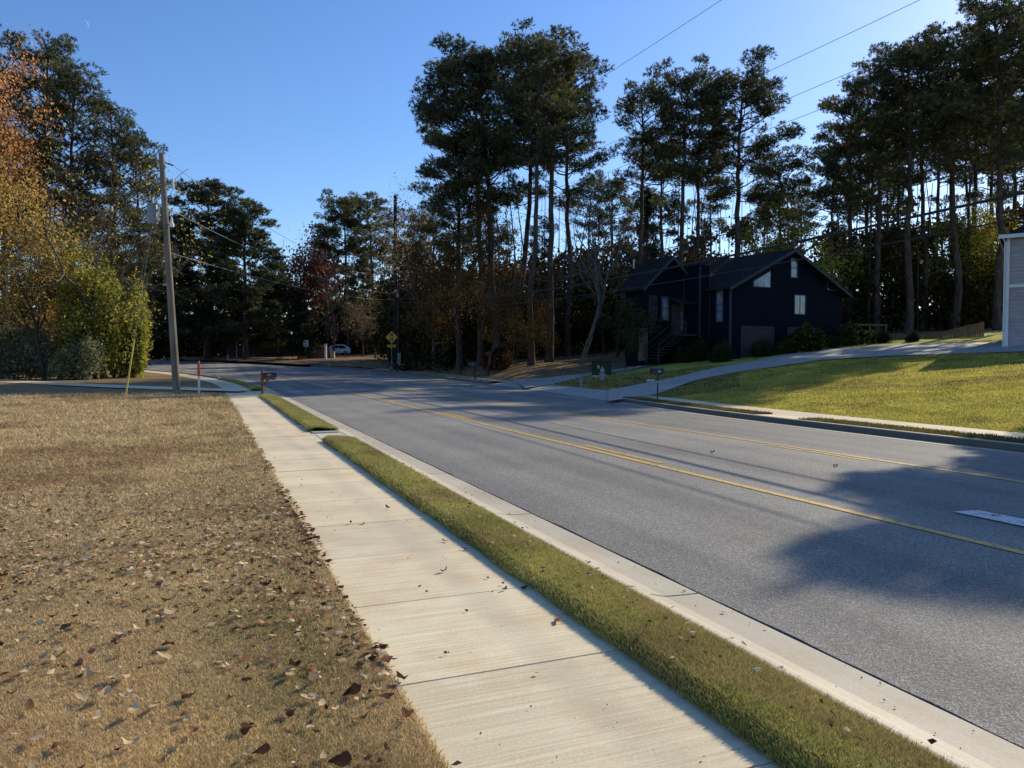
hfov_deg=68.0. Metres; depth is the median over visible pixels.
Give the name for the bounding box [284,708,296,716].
fallen leaf
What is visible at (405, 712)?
fallen leaf
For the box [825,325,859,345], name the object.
shrub
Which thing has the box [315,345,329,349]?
planter shrub
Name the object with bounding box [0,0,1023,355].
sky
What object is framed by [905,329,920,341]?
shrub
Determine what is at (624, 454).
road marking
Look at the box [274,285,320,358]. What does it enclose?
cedar tree
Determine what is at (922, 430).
verge grass
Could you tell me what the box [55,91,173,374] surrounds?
pine tree
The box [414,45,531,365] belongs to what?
pine tree
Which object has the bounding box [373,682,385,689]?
fallen leaf
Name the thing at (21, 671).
fallen leaf
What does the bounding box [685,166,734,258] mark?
pine tree
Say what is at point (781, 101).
overhead wire
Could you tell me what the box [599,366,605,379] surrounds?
fire hydrant
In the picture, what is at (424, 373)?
verge
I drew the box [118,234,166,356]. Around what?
pine tree
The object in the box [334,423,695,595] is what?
gutter joint lines
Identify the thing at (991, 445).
kerb
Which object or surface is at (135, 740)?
fallen leaf
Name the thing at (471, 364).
mailbox
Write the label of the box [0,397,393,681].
leaf litter
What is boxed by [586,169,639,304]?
pine tree
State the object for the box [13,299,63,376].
orange shrub
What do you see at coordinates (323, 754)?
fallen leaf
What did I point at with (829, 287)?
slant window
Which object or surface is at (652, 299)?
window
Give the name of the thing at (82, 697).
fallen leaf
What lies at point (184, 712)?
fallen leaf
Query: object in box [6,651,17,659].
fallen leaf
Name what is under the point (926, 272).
pine tree
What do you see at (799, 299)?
window
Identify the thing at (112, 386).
side path
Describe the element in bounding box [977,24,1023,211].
pine tree
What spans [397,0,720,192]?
overhead wire
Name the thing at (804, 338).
shrub
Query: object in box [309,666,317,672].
fallen leaf
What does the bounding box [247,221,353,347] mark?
autumn tree
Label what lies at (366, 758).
fallen leaf
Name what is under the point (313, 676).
fallen leaf
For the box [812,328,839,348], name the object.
shrub
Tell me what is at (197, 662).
fallen leaf
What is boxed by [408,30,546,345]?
pine tree
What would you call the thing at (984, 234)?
autumn tree
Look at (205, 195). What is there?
pine tree
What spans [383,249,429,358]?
cedar tree
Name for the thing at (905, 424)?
pavement
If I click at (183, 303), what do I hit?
pine tree
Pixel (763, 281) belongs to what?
slant window
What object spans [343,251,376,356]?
pine tree
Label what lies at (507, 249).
pine tree
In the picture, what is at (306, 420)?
verge grass
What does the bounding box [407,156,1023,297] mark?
overhead wire
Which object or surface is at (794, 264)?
window
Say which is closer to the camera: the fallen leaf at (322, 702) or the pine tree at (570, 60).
the fallen leaf at (322, 702)
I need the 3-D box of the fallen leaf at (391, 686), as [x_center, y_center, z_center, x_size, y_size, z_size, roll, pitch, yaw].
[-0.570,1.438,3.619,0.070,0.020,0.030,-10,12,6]
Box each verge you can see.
[315,365,496,381]
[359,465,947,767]
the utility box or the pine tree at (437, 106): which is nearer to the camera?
the utility box
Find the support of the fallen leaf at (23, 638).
on the lawn at (155, 379)
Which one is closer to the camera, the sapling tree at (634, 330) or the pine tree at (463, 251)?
the sapling tree at (634, 330)
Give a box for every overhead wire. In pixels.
[0,230,161,251]
[169,209,392,293]
[171,253,378,299]
[175,167,392,281]
[396,191,1023,302]
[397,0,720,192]
[403,217,1023,308]
[404,0,918,221]
[407,30,1023,246]
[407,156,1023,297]
[425,0,1018,234]
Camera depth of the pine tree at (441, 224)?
61.51 m
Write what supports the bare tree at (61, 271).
on the lawn at (155, 379)
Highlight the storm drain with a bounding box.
[311,430,339,433]
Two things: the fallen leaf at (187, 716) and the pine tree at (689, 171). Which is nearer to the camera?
the fallen leaf at (187, 716)
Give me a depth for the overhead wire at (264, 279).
41.48 m
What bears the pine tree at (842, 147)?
on the wood floor
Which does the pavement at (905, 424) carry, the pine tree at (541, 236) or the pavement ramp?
the pavement ramp
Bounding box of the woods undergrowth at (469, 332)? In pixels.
[365,205,1023,371]
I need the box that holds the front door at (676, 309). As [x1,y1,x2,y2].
[671,304,682,334]
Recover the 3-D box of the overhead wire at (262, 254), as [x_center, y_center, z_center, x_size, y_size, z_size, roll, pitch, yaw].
[-12.856,-7.699,51.933,0.025,1.042,38.857,0,2,6]
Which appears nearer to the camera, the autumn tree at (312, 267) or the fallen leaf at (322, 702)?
the fallen leaf at (322, 702)
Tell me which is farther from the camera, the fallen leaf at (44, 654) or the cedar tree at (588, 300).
the cedar tree at (588, 300)
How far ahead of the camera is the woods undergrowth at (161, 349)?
111.96 m
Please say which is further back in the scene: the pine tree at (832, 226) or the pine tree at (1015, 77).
the pine tree at (832, 226)
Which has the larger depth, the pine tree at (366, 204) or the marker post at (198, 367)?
the pine tree at (366, 204)
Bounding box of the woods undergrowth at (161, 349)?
[0,261,468,369]
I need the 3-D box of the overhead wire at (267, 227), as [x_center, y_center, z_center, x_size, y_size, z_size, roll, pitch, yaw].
[-12.741,-9.260,51.979,0.018,1.577,38.635,0,2,5]
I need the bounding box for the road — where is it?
[146,360,1023,748]
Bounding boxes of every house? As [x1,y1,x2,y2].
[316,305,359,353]
[616,248,851,365]
[998,226,1023,346]
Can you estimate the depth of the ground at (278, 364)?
95.31 m
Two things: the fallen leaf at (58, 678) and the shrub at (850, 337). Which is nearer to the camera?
the fallen leaf at (58, 678)
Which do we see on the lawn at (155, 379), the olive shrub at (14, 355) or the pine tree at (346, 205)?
the olive shrub at (14, 355)
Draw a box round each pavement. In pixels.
[378,369,514,381]
[648,398,1023,438]
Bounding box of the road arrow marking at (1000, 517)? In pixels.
[953,510,1023,525]
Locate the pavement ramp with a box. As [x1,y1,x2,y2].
[756,414,805,418]
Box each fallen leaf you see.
[2,673,21,678]
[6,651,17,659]
[12,668,28,673]
[15,635,26,641]
[25,698,33,710]
[25,733,42,742]
[28,762,36,767]
[34,650,48,658]
[47,741,67,750]
[56,673,63,681]
[59,622,76,629]
[72,657,82,666]
[75,693,90,700]
[84,668,94,678]
[93,709,100,718]
[97,683,107,691]
[97,685,110,696]
[109,632,122,638]
[110,638,121,642]
[119,692,132,697]
[122,737,140,743]
[126,567,135,573]
[127,699,139,713]
[145,618,150,626]
[155,757,164,762]
[157,651,172,658]
[162,640,174,645]
[164,608,175,613]
[175,738,184,743]
[180,710,194,715]
[181,692,194,697]
[183,713,189,721]
[188,726,198,732]
[189,659,202,665]
[221,691,233,699]
[239,722,252,734]
[251,742,270,754]
[259,579,270,585]
[281,728,291,733]
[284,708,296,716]
[285,671,294,675]
[289,658,300,666]
[300,692,319,699]
[308,671,319,679]
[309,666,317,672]
[318,698,325,705]
[320,749,326,757]
[328,750,351,766]
[342,682,360,695]
[350,706,357,711]
[351,753,371,763]
[353,711,368,720]
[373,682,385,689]
[377,693,393,698]
[377,755,389,762]
[378,669,389,675]
[386,684,396,688]
[396,671,407,678]
[401,707,413,717]
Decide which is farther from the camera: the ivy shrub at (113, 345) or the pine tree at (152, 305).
the pine tree at (152, 305)
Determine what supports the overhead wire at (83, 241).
attached to the utility pole at (151, 214)
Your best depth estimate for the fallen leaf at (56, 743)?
3.02 m
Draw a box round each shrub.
[0,315,59,379]
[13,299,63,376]
[46,332,107,379]
[48,219,153,378]
[104,266,154,377]
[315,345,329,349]
[481,342,514,370]
[686,335,710,361]
[707,339,734,361]
[748,337,777,357]
[774,339,797,354]
[782,319,828,351]
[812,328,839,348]
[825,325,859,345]
[835,320,877,343]
[874,328,891,343]
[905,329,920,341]
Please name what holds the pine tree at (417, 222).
on the wood floor
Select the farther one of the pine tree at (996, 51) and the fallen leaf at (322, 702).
the pine tree at (996, 51)
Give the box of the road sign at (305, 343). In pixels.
[303,340,307,346]
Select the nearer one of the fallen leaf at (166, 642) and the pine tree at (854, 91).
the fallen leaf at (166, 642)
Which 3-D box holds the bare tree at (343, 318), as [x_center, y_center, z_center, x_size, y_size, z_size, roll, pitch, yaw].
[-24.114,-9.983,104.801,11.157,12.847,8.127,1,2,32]
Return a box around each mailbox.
[260,370,276,393]
[467,362,476,378]
[650,368,663,398]
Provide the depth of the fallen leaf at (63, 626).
4.37 m
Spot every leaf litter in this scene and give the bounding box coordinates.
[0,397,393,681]
[232,408,461,764]
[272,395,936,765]
[404,355,638,384]
[635,377,1021,428]
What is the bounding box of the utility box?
[590,361,612,376]
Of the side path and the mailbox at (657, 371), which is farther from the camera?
the side path
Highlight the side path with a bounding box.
[0,379,248,390]
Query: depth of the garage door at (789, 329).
52.92 m
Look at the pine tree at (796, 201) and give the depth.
98.96 m
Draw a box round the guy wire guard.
[125,179,159,393]
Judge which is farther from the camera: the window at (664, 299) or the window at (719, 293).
the window at (664, 299)
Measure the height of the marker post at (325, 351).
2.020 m
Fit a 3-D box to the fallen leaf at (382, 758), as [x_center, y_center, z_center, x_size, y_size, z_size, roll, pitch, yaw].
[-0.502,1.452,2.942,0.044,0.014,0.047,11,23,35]
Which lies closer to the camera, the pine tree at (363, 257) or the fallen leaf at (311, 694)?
the fallen leaf at (311, 694)
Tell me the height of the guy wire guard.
10.053 m
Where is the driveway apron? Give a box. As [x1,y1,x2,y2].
[486,382,668,400]
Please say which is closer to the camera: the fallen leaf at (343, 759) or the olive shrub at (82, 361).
the fallen leaf at (343, 759)
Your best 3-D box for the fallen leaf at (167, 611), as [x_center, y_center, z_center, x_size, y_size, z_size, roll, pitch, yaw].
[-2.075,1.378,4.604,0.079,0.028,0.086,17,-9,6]
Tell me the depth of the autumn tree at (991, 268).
73.63 m
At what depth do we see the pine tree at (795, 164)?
71.16 m
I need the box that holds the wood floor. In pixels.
[161,326,1004,380]
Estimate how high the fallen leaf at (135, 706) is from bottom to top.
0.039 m
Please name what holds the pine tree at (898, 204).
on the wood floor
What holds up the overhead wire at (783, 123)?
attached to the utility pole at (397, 359)
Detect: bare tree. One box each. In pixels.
[0,120,232,379]
[5,155,176,368]
[308,265,374,350]
[344,170,506,368]
[344,285,386,357]
[506,162,660,364]
[592,212,687,356]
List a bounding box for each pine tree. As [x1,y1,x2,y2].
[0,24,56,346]
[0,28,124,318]
[0,61,129,273]
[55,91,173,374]
[99,122,182,323]
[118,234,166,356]
[142,206,215,360]
[143,177,268,358]
[194,197,288,359]
[254,253,298,351]
[303,212,343,347]
[313,188,380,354]
[332,191,405,353]
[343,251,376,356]
[373,212,409,266]
[399,237,432,257]
[400,206,439,265]
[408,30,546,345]
[408,116,516,371]
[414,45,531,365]
[436,231,484,294]
[478,38,597,365]
[484,219,519,273]
[491,16,587,358]
[492,25,595,361]
[521,54,616,355]
[528,214,558,279]
[564,177,615,257]
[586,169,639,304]
[611,62,682,269]
[619,130,702,257]
[637,53,738,264]
[658,67,738,261]
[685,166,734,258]
[691,43,805,256]
[742,144,816,249]
[745,175,790,252]
[782,179,820,250]
[797,130,864,276]
[800,78,907,322]
[828,111,906,245]
[836,57,923,331]
[849,40,981,333]
[862,94,937,301]
[869,40,958,330]
[894,18,1016,329]
[913,114,978,264]
[927,0,1023,330]
[943,133,986,225]
[946,53,1014,326]
[950,84,1022,322]
[956,73,1023,228]
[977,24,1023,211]
[1009,47,1023,134]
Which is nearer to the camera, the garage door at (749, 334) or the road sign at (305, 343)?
the garage door at (749, 334)
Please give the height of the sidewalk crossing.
0.006 m
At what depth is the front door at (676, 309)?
52.08 m
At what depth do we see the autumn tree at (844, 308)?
73.10 m
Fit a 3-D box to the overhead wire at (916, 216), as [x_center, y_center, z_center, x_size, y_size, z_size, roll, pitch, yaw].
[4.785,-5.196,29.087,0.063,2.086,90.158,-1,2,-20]
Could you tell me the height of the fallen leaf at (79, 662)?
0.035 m
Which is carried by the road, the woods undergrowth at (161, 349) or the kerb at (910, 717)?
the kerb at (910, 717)
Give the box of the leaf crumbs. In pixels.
[239,408,704,758]
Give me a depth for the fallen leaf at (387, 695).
3.50 m
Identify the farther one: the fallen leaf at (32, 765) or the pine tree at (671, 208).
the pine tree at (671, 208)
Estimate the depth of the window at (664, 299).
51.53 m
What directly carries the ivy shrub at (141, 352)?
on the lawn at (155, 379)
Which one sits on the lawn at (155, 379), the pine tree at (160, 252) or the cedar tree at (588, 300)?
the pine tree at (160, 252)
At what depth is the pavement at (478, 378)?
56.56 m
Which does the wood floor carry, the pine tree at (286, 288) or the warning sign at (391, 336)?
the pine tree at (286, 288)
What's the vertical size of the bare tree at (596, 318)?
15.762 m
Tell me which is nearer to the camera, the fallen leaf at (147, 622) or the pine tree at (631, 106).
the fallen leaf at (147, 622)
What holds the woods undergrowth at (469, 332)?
on the ground at (278, 364)
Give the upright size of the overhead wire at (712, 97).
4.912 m
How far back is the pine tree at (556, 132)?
55.92 m
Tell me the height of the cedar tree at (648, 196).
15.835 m
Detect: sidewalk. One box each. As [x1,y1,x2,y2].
[144,370,202,377]
[191,377,781,767]
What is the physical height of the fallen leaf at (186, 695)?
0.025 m
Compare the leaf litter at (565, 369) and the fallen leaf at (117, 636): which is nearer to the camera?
the fallen leaf at (117, 636)
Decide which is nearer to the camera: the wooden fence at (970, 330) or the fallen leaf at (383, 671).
the fallen leaf at (383, 671)
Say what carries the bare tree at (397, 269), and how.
on the wood floor
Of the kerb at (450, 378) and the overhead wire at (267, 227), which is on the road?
the kerb at (450, 378)
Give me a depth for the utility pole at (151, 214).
32.58 m
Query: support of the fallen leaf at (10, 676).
on the lawn at (155, 379)
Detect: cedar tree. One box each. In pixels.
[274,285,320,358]
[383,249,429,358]
[562,261,610,349]
[616,187,662,345]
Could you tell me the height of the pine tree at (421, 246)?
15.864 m
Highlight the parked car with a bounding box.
[328,344,350,354]
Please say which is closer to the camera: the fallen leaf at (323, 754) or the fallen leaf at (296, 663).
the fallen leaf at (323, 754)
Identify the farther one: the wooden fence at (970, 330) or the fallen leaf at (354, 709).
the wooden fence at (970, 330)
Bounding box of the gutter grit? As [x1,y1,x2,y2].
[306,406,973,748]
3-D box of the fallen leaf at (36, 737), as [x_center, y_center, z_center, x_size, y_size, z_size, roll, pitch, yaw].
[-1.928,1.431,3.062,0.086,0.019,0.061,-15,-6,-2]
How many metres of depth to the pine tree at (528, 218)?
65.20 m
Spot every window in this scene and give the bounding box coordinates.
[649,295,656,320]
[661,296,668,320]
[716,290,723,322]
[753,270,770,287]
[790,257,797,278]
[794,294,805,314]
[827,282,835,290]
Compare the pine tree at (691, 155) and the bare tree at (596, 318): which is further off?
the pine tree at (691, 155)
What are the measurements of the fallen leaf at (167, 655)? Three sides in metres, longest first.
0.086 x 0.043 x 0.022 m
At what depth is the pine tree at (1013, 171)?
92.79 m
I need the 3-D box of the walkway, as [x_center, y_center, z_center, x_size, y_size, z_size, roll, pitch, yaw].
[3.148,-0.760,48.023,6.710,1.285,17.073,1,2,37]
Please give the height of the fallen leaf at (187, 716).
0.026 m
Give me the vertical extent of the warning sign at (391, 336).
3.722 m
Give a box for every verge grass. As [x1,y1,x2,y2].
[219,377,264,390]
[259,393,338,430]
[621,396,1023,442]
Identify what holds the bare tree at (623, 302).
on the wood floor
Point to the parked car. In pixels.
(343, 349)
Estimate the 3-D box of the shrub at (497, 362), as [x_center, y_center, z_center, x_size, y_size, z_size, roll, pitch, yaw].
[-1.013,-2.017,56.849,2.288,2.202,3.090,-2,3,-44]
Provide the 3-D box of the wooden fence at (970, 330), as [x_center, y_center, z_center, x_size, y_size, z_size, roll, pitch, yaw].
[30.079,-3.746,54.633,6.715,1.280,0.533,2,3,44]
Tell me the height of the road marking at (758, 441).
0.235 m
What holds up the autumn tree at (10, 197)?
on the lawn at (155, 379)
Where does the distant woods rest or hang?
on the ground at (278, 364)
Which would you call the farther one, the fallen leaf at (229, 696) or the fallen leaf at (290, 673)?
the fallen leaf at (290, 673)
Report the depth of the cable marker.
39.98 m
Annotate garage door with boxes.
[740,326,773,357]
[787,327,816,349]
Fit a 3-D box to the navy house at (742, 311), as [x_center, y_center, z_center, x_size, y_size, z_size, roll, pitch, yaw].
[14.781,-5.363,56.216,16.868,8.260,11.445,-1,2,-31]
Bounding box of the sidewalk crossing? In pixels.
[316,433,345,438]
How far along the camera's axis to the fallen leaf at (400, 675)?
3.77 m
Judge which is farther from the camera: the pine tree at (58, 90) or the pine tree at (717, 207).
the pine tree at (717, 207)
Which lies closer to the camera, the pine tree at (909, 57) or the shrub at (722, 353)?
the shrub at (722, 353)
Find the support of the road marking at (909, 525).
on the road
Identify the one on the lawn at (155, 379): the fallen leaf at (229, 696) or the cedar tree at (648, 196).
the fallen leaf at (229, 696)
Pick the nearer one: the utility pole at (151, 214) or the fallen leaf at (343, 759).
the fallen leaf at (343, 759)
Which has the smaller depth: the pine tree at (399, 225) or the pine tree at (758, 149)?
the pine tree at (758, 149)
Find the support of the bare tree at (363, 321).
on the wood floor
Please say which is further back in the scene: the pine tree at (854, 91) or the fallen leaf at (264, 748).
the pine tree at (854, 91)
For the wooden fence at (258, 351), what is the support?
on the wood floor
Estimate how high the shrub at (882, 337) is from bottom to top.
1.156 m
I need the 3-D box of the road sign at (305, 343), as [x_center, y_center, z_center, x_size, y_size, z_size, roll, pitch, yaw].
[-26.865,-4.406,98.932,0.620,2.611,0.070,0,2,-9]
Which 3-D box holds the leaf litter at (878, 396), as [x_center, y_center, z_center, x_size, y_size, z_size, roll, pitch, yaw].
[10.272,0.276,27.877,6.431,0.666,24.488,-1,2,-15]
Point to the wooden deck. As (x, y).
(870, 325)
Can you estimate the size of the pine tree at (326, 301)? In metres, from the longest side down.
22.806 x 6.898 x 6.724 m
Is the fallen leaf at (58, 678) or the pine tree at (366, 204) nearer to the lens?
the fallen leaf at (58, 678)
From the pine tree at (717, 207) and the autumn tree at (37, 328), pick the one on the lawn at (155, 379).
the autumn tree at (37, 328)
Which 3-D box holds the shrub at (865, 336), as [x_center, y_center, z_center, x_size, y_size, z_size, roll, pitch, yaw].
[24.483,-3.667,53.993,2.215,2.033,2.872,-1,2,-23]
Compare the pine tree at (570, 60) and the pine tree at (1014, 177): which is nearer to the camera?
the pine tree at (570, 60)
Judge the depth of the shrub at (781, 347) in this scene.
49.98 m
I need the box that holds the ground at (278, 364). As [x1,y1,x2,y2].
[148,358,1021,454]
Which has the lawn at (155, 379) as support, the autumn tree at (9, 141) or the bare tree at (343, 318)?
the autumn tree at (9, 141)
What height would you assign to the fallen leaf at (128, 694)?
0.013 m
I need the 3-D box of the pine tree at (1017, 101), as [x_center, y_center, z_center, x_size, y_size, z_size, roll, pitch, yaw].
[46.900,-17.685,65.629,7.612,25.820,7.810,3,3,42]
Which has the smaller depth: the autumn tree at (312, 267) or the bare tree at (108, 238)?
the bare tree at (108, 238)
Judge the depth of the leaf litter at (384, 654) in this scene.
6.52 m
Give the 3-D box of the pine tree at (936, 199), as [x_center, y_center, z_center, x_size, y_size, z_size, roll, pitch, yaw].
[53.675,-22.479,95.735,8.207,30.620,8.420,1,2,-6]
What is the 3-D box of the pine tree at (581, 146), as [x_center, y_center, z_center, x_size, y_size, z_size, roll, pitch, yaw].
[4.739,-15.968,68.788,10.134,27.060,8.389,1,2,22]
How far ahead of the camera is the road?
8.49 m
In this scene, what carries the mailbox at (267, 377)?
on the left verge
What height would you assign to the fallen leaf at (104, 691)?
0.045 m
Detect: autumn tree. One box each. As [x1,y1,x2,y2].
[0,24,96,340]
[0,142,50,332]
[0,207,109,379]
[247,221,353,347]
[384,189,530,373]
[443,261,563,374]
[724,193,883,302]
[827,231,916,320]
[881,190,1005,328]
[916,210,1023,327]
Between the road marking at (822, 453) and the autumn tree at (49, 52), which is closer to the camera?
the road marking at (822, 453)
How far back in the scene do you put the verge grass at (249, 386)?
42.58 m
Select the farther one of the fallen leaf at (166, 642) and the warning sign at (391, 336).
the warning sign at (391, 336)
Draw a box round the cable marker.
[579,376,582,386]
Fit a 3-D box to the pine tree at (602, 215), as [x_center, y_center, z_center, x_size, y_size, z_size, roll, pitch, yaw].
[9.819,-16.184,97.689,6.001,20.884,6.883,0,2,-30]
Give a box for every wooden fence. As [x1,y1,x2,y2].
[226,345,297,356]
[885,322,983,339]
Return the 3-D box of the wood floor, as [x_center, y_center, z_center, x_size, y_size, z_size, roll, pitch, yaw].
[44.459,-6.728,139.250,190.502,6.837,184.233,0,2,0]
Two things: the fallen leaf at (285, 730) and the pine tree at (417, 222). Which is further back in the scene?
the pine tree at (417, 222)
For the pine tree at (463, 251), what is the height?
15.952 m
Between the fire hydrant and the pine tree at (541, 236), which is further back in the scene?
the pine tree at (541, 236)
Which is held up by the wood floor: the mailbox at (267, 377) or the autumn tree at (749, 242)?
the autumn tree at (749, 242)
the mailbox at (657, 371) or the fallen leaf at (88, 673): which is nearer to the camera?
the fallen leaf at (88, 673)
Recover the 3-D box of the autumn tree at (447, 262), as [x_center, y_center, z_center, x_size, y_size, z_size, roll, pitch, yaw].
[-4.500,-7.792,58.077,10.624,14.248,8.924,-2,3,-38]
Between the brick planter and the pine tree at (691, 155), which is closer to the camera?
the pine tree at (691, 155)
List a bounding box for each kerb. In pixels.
[144,369,1023,767]
[310,366,491,383]
[610,397,1023,454]
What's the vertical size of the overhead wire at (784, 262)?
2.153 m
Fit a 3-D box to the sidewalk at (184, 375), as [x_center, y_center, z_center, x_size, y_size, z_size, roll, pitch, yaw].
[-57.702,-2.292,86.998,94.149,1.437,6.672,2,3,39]
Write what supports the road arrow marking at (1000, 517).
on the road
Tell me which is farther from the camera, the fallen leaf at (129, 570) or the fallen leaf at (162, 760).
the fallen leaf at (129, 570)
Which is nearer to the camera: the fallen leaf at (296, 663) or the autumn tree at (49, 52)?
the fallen leaf at (296, 663)
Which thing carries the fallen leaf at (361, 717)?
on the lawn at (155, 379)
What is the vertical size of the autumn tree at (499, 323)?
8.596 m
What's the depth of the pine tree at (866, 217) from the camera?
97.22 m
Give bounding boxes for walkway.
[514,364,653,387]
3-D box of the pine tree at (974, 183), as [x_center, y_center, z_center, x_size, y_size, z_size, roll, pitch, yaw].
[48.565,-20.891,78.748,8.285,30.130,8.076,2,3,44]
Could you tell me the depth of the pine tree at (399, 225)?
127.15 m
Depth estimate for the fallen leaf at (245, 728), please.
3.16 m
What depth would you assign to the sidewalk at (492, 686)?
4.18 m
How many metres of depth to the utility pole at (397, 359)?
71.13 m
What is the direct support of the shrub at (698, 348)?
on the lawn at (990, 336)
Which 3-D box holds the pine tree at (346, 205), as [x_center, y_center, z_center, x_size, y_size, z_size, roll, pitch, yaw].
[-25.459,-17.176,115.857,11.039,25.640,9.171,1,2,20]
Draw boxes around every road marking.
[256,375,1023,553]
[322,376,1023,482]
[584,445,662,462]
[770,445,871,460]
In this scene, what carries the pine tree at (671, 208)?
on the wood floor
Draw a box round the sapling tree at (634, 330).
[598,297,669,367]
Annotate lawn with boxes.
[0,370,441,767]
[550,330,1023,429]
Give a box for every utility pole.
[147,153,185,393]
[388,193,406,369]
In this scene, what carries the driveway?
on the lawn at (990, 336)
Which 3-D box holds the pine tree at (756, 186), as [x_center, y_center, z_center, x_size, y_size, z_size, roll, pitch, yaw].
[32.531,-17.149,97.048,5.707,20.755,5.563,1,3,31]
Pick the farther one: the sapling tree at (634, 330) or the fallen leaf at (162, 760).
the sapling tree at (634, 330)
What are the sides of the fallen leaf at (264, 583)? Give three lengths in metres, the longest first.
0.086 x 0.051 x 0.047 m
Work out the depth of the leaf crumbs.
5.17 m
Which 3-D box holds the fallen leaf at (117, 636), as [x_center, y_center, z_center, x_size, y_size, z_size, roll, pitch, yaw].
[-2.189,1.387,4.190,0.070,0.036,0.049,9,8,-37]
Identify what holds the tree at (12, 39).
on the lawn at (155, 379)
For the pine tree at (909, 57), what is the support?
on the wood floor
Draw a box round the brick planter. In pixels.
[304,350,334,357]
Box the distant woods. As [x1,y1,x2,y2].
[1,185,1022,354]
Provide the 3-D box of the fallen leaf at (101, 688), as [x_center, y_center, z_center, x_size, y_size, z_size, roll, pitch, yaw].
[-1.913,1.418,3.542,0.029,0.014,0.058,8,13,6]
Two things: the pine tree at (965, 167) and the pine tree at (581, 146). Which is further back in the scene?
the pine tree at (965, 167)
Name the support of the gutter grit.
on the kerb at (910, 717)
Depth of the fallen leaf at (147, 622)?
4.40 m
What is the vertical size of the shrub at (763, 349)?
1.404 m
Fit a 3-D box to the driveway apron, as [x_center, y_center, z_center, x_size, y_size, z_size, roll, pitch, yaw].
[2.758,0.268,38.399,3.591,0.179,18.388,-1,2,-18]
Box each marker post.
[197,361,199,393]
[324,344,326,358]
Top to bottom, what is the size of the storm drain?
0.040 m
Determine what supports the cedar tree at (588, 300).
on the wood floor
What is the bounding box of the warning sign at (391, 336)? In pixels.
[386,331,396,362]
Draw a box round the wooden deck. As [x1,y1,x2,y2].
[855,324,887,335]
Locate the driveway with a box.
[609,342,1023,400]
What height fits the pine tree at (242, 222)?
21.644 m

